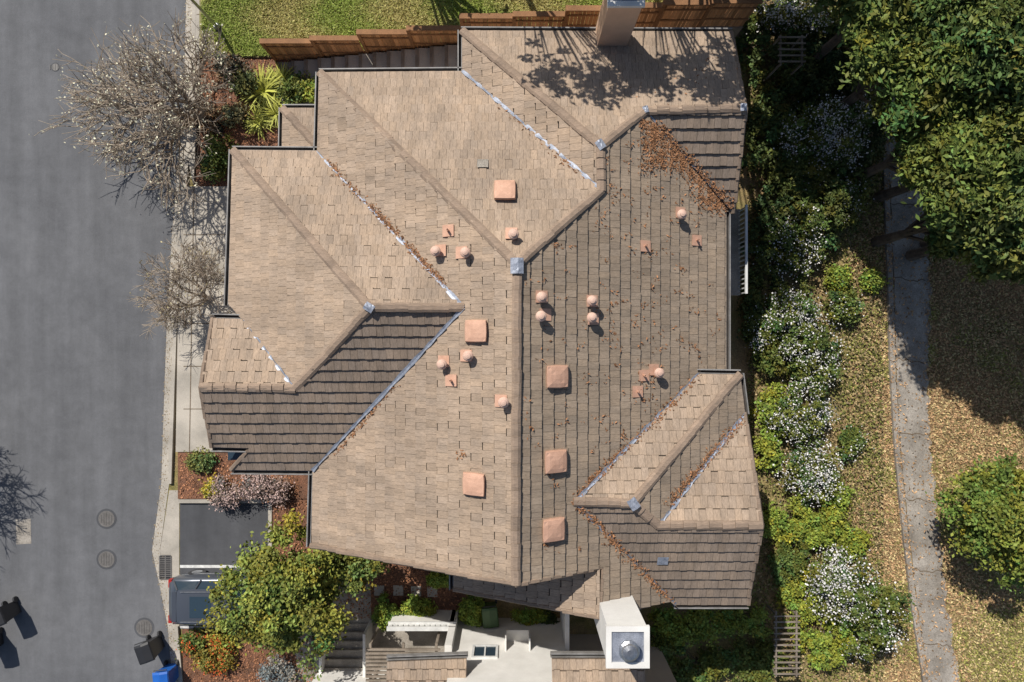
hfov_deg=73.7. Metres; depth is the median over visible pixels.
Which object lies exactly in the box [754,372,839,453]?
white blossom shrub
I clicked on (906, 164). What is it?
evergreen tree
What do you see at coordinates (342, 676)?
wall
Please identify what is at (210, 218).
pavement
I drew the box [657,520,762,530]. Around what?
ridge caps
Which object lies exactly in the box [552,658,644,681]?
roof
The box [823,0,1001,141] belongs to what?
evergreen tree
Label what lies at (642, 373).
pipe flashing
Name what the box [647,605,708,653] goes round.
hedge bush
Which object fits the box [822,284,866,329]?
white blossom shrub
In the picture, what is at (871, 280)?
green shrub
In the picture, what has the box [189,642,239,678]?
red flower shrub
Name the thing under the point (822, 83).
ivy shrub
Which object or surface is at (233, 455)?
bay sill
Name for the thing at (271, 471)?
gutter channel
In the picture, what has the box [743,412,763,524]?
ridge caps
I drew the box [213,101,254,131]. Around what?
garden shrub
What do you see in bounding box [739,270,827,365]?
white blossom shrub
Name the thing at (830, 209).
ivy shrub
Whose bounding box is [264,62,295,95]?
flax plant
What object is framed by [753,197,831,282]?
white blossom shrub
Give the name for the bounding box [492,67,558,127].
roof deck
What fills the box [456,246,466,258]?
pipe flashing
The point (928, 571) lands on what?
path crack
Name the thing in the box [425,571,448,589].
clipped hedge
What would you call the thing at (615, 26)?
chimney stack
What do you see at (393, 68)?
gutter
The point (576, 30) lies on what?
gutter channel
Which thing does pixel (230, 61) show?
garden shrub
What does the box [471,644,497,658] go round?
window frame
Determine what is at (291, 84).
garden shrub
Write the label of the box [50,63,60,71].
manhole cover
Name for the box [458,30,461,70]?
gutter
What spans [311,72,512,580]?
roof tiles
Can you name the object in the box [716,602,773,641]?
hedge bush
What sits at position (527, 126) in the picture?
valley flashing
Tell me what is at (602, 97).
roof tiles
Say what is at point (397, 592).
stepping stone
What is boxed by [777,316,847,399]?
white blossom shrub
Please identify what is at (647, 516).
ridge caps
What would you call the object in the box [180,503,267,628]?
parking bay
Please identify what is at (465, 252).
vent pipe
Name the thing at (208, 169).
garden shrub
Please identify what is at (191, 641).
red flower shrub
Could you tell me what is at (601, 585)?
ridge caps
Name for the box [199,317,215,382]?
ridge caps
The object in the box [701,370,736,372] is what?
gutter channel
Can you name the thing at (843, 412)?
ground cover
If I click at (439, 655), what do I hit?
gutter
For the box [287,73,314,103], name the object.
garden shrub
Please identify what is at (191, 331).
pavement joint
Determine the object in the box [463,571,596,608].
roof deck
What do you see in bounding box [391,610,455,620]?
wall
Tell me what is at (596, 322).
pipe flashing
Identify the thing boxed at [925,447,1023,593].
round tree
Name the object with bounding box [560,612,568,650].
buttress
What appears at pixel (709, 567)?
roof tiles
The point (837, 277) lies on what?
green shrub
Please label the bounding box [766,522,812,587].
green shrub
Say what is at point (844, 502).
green shrub
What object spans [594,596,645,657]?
chimney stack
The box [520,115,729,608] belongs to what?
roof tiles
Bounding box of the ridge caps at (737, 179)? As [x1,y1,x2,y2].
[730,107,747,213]
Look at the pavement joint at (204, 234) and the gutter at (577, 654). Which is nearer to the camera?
the gutter at (577, 654)
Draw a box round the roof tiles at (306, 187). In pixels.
[239,150,457,302]
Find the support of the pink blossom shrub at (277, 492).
on the planting bed at (302, 482)
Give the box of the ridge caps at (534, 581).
[515,567,602,587]
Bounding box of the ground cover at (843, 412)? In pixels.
[745,0,884,681]
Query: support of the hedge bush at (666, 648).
on the ground at (740, 360)
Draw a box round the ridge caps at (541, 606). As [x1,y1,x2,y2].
[453,586,598,619]
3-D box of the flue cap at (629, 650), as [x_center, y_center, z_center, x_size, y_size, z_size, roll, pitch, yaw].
[2.920,7.720,17.050,0.527,0.400,0.527,0,90,0]
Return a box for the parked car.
[168,569,250,624]
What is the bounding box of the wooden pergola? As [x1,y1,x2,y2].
[366,627,440,681]
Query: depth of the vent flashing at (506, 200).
18.79 m
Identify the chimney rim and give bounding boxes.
[606,625,649,667]
[607,0,644,7]
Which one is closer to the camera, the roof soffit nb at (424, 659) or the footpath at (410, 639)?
the roof soffit nb at (424, 659)
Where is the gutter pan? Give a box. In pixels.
[152,0,192,681]
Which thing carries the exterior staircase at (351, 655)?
on the ground at (740, 360)
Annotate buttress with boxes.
[445,610,458,651]
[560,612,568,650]
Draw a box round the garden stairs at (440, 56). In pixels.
[278,45,457,103]
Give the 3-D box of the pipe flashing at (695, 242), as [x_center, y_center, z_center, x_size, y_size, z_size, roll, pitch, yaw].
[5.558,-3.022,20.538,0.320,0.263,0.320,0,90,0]
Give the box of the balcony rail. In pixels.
[738,205,747,294]
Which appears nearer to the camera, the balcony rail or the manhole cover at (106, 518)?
the balcony rail
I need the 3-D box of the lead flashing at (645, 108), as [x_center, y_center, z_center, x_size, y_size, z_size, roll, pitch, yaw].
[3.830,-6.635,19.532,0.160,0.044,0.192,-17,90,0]
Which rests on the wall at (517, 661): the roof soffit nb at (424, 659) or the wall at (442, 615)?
the roof soffit nb at (424, 659)
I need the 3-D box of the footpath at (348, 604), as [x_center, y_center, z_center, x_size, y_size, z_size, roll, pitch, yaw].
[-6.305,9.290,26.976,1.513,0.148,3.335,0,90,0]
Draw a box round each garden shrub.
[183,445,219,476]
[196,100,230,139]
[196,152,227,183]
[198,472,227,499]
[200,129,239,180]
[211,48,251,89]
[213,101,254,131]
[225,65,258,97]
[275,66,311,103]
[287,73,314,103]
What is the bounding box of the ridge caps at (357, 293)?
[229,147,370,306]
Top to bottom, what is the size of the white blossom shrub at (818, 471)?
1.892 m
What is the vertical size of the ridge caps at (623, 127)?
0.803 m
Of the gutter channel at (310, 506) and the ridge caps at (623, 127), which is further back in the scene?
the gutter channel at (310, 506)
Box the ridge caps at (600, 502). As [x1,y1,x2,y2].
[573,497,630,507]
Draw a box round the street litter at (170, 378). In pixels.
[151,0,191,681]
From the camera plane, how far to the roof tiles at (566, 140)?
19.96 m
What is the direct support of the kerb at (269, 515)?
on the ground at (740, 360)
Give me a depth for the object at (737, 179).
20.41 m
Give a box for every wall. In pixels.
[312,662,386,681]
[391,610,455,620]
[447,618,565,681]
[569,634,675,681]
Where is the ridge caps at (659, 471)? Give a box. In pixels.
[631,371,743,502]
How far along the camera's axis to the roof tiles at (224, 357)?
20.20 m
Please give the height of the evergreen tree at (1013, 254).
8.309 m
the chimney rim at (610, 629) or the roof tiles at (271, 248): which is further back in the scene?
the roof tiles at (271, 248)
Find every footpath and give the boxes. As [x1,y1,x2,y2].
[295,625,318,681]
[333,581,370,618]
[344,617,459,655]
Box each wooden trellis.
[758,35,805,86]
[766,604,799,676]
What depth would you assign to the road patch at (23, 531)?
26.99 m
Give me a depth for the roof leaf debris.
19.74 m
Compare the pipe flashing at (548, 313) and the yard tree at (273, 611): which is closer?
the pipe flashing at (548, 313)
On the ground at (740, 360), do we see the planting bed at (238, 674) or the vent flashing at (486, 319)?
the planting bed at (238, 674)
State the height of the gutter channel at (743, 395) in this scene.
0.082 m
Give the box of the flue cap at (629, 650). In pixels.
[619,640,639,661]
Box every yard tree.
[194,508,356,681]
[326,552,389,600]
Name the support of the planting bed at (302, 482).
on the ground at (740, 360)
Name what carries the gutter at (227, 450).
on the roof tiles at (313, 420)
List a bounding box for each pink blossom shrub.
[207,473,248,511]
[232,474,272,502]
[258,476,294,508]
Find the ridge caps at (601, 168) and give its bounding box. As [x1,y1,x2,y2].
[596,145,605,190]
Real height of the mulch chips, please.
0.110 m
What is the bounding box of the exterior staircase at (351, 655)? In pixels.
[319,620,371,676]
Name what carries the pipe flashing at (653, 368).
on the roof tiles at (587, 265)
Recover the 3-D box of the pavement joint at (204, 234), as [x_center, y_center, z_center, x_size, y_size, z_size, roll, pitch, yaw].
[-11.925,-4.182,26.874,2.015,0.001,0.034,0,90,0]
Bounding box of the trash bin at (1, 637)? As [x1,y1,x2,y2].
[0,627,3,645]
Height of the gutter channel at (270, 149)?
0.050 m
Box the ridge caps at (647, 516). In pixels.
[635,504,660,528]
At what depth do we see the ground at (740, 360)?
27.00 m
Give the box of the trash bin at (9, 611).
[0,596,21,625]
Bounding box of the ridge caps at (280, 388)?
[199,383,295,392]
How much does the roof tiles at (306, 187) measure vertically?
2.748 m
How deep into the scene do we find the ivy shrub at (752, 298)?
26.35 m
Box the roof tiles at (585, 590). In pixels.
[453,565,599,616]
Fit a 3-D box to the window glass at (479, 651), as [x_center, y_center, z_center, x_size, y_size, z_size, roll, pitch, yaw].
[-0.950,10.935,24.000,0.750,0.800,0.030,0,90,0]
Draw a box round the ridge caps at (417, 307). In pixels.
[371,302,463,311]
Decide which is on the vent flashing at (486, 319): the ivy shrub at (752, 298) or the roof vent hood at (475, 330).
the roof vent hood at (475, 330)
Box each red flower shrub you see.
[174,626,209,659]
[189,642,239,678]
[203,626,241,654]
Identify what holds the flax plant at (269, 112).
on the planting bed at (234, 98)
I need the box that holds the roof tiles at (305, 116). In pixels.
[288,108,313,135]
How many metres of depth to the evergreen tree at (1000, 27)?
18.77 m
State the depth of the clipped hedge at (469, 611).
26.18 m
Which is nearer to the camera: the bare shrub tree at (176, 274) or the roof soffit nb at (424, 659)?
the roof soffit nb at (424, 659)
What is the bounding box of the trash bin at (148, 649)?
[134,631,164,664]
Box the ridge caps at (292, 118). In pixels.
[279,105,313,145]
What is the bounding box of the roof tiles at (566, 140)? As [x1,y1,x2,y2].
[462,36,596,181]
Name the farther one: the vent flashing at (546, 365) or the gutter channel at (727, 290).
the gutter channel at (727, 290)
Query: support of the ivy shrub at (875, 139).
on the ground at (740, 360)
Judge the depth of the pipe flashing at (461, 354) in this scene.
18.40 m
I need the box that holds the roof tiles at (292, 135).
[282,114,310,145]
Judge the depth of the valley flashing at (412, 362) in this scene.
19.52 m
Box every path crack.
[895,357,927,363]
[913,567,943,572]
[923,642,954,648]
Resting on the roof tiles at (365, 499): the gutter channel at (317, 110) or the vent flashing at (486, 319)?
the vent flashing at (486, 319)
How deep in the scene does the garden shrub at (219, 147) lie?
26.42 m
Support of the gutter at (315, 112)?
attached to the roof tiles at (365, 499)
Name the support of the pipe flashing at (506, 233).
on the roof tiles at (405, 110)
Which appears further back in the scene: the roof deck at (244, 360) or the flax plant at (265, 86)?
the flax plant at (265, 86)
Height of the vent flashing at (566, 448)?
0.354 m
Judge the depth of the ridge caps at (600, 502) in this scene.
18.45 m
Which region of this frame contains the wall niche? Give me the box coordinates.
[505,628,529,650]
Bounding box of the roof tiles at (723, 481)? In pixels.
[665,418,759,520]
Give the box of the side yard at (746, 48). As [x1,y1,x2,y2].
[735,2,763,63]
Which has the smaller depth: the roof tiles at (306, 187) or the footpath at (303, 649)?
the roof tiles at (306, 187)
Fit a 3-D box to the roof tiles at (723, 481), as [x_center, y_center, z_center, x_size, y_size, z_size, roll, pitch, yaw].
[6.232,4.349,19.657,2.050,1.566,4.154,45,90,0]
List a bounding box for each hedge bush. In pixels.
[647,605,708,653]
[650,621,679,663]
[667,641,754,681]
[678,609,748,648]
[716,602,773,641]
[720,627,792,681]
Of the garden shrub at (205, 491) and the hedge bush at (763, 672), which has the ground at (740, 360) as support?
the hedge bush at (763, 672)
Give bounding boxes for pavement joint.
[183,234,225,234]
[189,188,193,451]
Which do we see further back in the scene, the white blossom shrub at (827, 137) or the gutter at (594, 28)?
the white blossom shrub at (827, 137)
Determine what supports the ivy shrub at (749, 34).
on the ground at (740, 360)
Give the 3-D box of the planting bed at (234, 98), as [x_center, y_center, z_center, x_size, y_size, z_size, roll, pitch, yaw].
[-9.737,-8.799,26.975,5.464,0.150,5.380,0,90,0]
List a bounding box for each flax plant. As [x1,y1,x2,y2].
[238,63,287,112]
[242,103,275,139]
[254,92,287,128]
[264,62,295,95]
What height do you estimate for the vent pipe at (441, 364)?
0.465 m
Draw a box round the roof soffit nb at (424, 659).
[388,658,466,672]
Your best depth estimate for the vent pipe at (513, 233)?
17.75 m
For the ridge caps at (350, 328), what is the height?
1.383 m
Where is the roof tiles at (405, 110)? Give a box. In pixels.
[326,71,596,256]
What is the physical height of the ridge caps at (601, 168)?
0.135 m
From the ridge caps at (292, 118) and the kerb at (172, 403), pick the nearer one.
the ridge caps at (292, 118)
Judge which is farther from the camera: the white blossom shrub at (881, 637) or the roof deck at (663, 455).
the white blossom shrub at (881, 637)
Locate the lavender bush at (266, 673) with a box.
[255,652,300,681]
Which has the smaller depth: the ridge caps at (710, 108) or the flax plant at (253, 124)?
the ridge caps at (710, 108)
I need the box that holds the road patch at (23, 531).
[16,519,30,543]
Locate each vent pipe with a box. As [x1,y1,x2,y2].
[430,246,440,255]
[437,359,446,369]
[460,247,470,257]
[463,351,472,360]
[498,397,508,407]
[508,228,518,239]
[536,292,546,302]
[536,311,546,321]
[587,295,596,305]
[587,312,596,322]
[654,368,663,377]
[677,209,686,219]
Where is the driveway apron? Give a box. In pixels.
[160,490,178,625]
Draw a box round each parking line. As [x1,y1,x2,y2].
[180,565,236,567]
[180,626,214,627]
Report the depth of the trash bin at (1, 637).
26.87 m
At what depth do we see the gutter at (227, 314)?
20.90 m
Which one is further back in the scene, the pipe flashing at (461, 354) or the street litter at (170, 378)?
the street litter at (170, 378)
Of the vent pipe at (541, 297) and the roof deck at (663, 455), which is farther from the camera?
the roof deck at (663, 455)
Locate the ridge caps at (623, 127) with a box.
[602,108,647,147]
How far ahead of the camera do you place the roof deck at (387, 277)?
18.93 m
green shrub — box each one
[748,382,796,432]
[749,325,793,376]
[753,414,787,473]
[762,489,816,545]
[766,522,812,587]
[775,568,824,624]
[779,506,855,550]
[783,606,859,672]
[813,474,856,515]
[823,263,854,293]
[837,526,873,559]
[854,266,893,294]
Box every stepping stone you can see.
[374,585,383,595]
[393,585,402,595]
[411,586,420,595]
[427,587,436,596]
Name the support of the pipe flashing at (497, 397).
on the roof tiles at (365, 499)
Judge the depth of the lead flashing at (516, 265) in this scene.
17.57 m
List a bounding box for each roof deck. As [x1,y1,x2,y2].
[206,328,284,382]
[239,266,348,375]
[329,205,431,299]
[365,164,511,568]
[434,92,573,244]
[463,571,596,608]
[482,32,581,105]
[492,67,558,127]
[529,267,725,420]
[598,384,724,480]
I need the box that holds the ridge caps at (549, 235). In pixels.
[517,187,604,263]
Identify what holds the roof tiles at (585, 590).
attached to the roof tiles at (587, 265)
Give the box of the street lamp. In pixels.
[191,0,220,30]
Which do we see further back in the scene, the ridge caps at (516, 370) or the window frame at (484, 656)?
the window frame at (484, 656)
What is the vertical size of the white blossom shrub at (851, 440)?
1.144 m
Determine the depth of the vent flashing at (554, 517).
18.13 m
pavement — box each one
[176,186,235,451]
[188,0,200,184]
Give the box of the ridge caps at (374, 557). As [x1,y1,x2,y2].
[309,543,511,585]
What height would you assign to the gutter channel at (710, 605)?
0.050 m
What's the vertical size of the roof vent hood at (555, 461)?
0.492 m
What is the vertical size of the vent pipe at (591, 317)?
0.465 m
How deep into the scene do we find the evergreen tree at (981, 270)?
22.02 m
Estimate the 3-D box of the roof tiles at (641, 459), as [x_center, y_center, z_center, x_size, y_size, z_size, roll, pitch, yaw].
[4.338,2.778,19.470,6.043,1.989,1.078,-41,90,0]
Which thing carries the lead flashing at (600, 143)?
on the ridge caps at (623, 127)
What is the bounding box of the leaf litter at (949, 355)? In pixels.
[846,40,1023,681]
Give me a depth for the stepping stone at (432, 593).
26.89 m
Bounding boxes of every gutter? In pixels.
[211,447,244,451]
[212,313,241,318]
[224,149,230,305]
[231,470,312,474]
[232,146,316,150]
[278,107,280,145]
[282,104,313,105]
[306,471,312,546]
[313,72,317,150]
[319,67,461,70]
[386,651,467,659]
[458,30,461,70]
[461,26,731,31]
[550,651,604,657]
[673,606,748,608]
[697,369,740,373]
[726,212,730,368]
[741,373,748,413]
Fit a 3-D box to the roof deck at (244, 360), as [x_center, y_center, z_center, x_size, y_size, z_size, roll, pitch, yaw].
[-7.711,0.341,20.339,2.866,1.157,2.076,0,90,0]
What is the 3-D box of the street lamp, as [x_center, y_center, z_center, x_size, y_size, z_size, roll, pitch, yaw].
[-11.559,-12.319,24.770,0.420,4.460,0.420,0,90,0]
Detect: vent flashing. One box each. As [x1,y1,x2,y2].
[462,470,485,497]
[464,318,487,343]
[493,180,516,200]
[542,515,565,543]
[544,447,567,474]
[545,364,568,389]
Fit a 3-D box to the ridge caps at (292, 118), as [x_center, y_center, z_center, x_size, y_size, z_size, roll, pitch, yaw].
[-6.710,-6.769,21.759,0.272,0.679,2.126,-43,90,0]
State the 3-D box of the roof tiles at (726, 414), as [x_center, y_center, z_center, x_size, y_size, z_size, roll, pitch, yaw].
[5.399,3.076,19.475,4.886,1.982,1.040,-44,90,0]
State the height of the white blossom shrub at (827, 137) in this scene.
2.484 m
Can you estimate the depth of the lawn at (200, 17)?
26.61 m
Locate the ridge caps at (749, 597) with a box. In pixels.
[746,524,764,605]
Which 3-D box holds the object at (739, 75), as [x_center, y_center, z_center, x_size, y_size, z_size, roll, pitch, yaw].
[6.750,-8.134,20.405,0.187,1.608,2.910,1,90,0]
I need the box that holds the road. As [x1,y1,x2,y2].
[0,0,185,681]
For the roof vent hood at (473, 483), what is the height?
0.484 m
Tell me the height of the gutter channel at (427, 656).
0.050 m
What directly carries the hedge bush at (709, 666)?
on the ground at (740, 360)
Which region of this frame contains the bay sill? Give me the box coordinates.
[228,452,242,459]
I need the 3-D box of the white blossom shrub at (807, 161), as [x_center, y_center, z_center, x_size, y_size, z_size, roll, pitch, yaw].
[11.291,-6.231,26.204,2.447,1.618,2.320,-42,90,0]
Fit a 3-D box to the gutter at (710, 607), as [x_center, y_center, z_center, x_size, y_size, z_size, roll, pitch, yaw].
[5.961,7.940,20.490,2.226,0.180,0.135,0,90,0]
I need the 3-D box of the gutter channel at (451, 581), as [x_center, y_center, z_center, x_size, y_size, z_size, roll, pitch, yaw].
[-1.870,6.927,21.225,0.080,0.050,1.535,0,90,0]
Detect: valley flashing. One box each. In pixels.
[242,318,291,383]
[311,308,464,471]
[317,152,461,302]
[461,70,596,187]
[578,373,698,496]
[578,507,675,606]
[650,115,730,209]
[660,413,744,520]
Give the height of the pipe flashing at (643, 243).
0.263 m
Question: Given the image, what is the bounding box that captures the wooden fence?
[259,0,762,60]
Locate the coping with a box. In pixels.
[387,621,455,630]
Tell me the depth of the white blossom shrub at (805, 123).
25.75 m
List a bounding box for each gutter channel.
[212,448,245,449]
[214,315,239,317]
[226,155,231,305]
[234,471,307,472]
[237,148,316,149]
[280,113,281,145]
[286,106,313,107]
[308,471,311,545]
[316,77,318,145]
[325,70,460,71]
[392,655,463,657]
[450,575,452,588]
[459,34,460,70]
[467,29,684,30]
[673,605,745,605]
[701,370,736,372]
[727,212,727,368]
[741,373,746,411]
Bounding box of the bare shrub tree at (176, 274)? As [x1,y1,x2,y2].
[127,236,230,339]
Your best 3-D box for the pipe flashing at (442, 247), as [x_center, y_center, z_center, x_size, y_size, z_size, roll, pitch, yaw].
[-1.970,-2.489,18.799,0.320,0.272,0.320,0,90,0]
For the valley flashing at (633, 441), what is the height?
1.985 m
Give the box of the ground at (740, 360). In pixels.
[160,0,1023,681]
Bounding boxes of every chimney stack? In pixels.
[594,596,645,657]
[595,0,641,45]
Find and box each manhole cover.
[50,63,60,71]
[96,509,116,528]
[96,549,116,569]
[134,618,153,637]
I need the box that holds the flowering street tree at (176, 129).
[34,7,237,218]
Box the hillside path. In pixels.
[888,91,959,681]
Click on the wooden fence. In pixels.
(734, 15)
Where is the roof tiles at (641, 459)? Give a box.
[583,374,733,498]
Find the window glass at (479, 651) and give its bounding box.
[474,647,495,655]
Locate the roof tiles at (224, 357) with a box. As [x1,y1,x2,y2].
[202,318,289,383]
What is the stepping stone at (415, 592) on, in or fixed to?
on the ground at (740, 360)
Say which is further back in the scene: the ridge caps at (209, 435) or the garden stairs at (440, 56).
the garden stairs at (440, 56)
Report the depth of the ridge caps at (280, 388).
19.67 m
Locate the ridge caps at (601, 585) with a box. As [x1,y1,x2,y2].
[596,569,603,617]
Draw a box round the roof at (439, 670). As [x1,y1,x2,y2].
[386,658,466,681]
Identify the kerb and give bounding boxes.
[168,0,195,483]
[174,626,182,681]
[178,499,271,502]
[268,503,271,545]
[881,103,928,681]
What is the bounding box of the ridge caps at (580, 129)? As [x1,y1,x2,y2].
[458,27,599,146]
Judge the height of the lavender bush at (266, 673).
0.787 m
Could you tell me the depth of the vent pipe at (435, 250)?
18.50 m
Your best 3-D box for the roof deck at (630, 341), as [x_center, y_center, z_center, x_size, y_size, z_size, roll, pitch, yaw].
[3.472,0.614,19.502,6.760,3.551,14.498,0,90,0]
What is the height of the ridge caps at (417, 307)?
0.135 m
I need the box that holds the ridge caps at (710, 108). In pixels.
[647,104,745,114]
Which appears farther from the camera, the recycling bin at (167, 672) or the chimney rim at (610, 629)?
the recycling bin at (167, 672)
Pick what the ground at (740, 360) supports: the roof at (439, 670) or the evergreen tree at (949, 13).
the evergreen tree at (949, 13)
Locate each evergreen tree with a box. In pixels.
[807,0,942,62]
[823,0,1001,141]
[852,84,1017,198]
[870,197,975,262]
[873,59,1023,242]
[884,0,1023,132]
[902,0,1006,36]
[905,231,1023,286]
[919,176,1023,278]
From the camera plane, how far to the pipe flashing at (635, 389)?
19.45 m
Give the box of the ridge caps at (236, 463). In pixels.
[229,448,248,471]
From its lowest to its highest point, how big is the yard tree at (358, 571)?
2.901 m
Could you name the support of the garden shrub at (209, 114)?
on the planting bed at (234, 98)
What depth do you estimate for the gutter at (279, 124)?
22.11 m
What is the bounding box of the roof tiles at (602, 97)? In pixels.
[468,30,743,138]
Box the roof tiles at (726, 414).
[639,379,744,520]
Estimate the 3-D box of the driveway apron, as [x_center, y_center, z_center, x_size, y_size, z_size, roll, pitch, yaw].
[-13.534,8.643,27.017,0.759,0.066,5.481,0,90,0]
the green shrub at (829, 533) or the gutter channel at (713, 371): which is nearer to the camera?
the gutter channel at (713, 371)
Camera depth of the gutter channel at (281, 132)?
22.23 m
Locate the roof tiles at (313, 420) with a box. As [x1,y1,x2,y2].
[199,312,455,470]
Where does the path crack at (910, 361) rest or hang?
on the hillside path
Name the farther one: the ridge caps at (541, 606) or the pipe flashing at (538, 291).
the ridge caps at (541, 606)
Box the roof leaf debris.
[327,42,745,602]
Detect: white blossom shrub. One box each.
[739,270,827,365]
[747,0,835,45]
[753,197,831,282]
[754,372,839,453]
[765,101,822,174]
[766,440,846,508]
[771,154,827,204]
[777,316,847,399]
[796,90,875,175]
[799,544,879,631]
[815,171,874,232]
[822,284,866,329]
[829,571,916,663]
[836,423,874,463]
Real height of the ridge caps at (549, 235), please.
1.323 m
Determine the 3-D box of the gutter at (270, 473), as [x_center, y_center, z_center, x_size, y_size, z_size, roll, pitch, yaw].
[-7.418,4.072,21.220,2.590,0.180,0.135,1,90,0]
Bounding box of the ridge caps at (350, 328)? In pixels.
[291,309,371,390]
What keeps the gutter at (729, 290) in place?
attached to the roof tiles at (587, 265)
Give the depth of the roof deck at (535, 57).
20.67 m
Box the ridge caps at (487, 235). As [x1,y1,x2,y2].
[316,69,516,262]
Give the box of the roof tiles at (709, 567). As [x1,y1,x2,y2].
[583,507,761,604]
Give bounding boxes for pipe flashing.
[435,244,445,256]
[438,356,448,366]
[442,224,453,236]
[445,374,456,385]
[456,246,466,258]
[460,350,471,361]
[495,395,506,406]
[505,228,516,238]
[536,290,547,302]
[539,308,550,320]
[587,295,597,306]
[588,313,598,324]
[632,386,642,396]
[639,370,648,380]
[640,240,650,251]
[649,364,658,374]
[676,207,684,218]
[692,235,701,245]
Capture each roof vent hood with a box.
[462,472,484,496]
[465,320,486,341]
[494,180,515,199]
[543,517,564,542]
[545,449,566,473]
[546,365,568,387]
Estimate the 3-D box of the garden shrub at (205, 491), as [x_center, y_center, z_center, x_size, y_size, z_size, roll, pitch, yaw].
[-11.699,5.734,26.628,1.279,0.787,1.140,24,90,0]
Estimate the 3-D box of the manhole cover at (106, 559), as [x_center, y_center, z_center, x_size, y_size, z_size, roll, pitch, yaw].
[-16.031,8.634,26.986,0.800,0.012,0.800,0,90,0]
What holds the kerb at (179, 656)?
on the ground at (740, 360)
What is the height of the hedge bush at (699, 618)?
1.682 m
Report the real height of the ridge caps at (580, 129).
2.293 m
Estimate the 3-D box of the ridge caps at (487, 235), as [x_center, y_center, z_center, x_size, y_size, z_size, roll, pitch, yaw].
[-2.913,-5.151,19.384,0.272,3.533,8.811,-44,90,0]
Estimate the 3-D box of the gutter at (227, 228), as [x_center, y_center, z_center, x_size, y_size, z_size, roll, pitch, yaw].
[-8.791,-3.525,21.240,0.135,0.180,4.846,2,90,0]
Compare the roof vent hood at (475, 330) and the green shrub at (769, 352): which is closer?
the roof vent hood at (475, 330)
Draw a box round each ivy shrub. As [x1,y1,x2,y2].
[735,0,826,92]
[736,265,769,342]
[740,79,805,194]
[740,181,808,290]
[776,33,872,148]
[780,138,871,250]
[819,0,871,103]
[827,92,892,212]
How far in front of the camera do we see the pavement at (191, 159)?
26.87 m
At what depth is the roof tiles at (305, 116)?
21.91 m
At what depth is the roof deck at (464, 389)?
18.56 m
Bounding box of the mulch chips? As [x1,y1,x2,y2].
[179,57,459,681]
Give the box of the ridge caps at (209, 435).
[198,386,214,447]
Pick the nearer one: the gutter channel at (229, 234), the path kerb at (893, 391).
the gutter channel at (229, 234)
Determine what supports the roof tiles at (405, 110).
on the walls
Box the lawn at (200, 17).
[199,0,648,57]
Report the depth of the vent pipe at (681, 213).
19.87 m
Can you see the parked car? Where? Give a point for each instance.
(188, 593)
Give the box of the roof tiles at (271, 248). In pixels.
[228,156,362,383]
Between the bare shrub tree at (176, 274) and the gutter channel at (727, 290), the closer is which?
the gutter channel at (727, 290)
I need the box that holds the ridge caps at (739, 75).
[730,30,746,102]
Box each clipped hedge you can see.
[369,591,402,631]
[397,593,437,616]
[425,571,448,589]
[456,594,484,627]
[510,606,548,625]
[540,609,559,624]
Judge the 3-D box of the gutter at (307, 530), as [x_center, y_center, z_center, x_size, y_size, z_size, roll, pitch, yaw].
[-6.266,5.165,21.195,0.135,0.232,2.402,1,90,0]
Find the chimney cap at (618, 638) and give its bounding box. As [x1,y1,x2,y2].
[612,632,643,661]
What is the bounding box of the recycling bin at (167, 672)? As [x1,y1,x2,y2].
[152,659,178,681]
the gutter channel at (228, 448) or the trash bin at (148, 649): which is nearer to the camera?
the gutter channel at (228, 448)
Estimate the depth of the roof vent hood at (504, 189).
18.60 m
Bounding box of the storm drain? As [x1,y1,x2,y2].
[159,555,171,579]
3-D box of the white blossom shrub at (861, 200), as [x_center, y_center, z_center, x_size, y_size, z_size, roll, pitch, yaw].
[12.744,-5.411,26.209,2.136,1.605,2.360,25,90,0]
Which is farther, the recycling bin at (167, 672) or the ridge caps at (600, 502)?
the recycling bin at (167, 672)
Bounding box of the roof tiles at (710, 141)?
[651,112,745,209]
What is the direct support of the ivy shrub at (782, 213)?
on the ground at (740, 360)
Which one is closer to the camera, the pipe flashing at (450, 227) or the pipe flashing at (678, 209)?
the pipe flashing at (450, 227)
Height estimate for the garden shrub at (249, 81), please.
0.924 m
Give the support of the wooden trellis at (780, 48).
on the ground at (740, 360)
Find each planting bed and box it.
[178,452,307,498]
[182,629,296,681]
[196,57,302,185]
[272,499,467,616]
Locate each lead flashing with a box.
[363,302,374,312]
[510,258,523,273]
[595,139,605,149]
[627,497,639,510]
[642,105,648,111]
[741,103,746,110]
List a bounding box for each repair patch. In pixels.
[477,159,487,166]
[657,557,668,564]
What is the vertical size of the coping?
0.380 m
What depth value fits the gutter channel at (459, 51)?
21.28 m
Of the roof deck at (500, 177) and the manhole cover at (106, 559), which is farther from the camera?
the manhole cover at (106, 559)
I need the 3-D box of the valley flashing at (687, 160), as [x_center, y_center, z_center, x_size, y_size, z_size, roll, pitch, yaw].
[5.341,-5.300,20.363,4.032,1.505,0.073,41,90,0]
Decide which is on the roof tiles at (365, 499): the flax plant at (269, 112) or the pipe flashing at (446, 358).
the pipe flashing at (446, 358)
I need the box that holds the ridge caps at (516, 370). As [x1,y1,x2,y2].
[511,273,521,585]
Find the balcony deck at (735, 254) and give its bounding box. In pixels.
[731,209,739,294]
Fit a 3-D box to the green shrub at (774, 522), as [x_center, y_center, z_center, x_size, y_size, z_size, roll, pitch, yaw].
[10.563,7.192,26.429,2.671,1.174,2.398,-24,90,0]
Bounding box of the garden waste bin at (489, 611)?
[481,599,498,627]
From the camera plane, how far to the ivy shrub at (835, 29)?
25.71 m

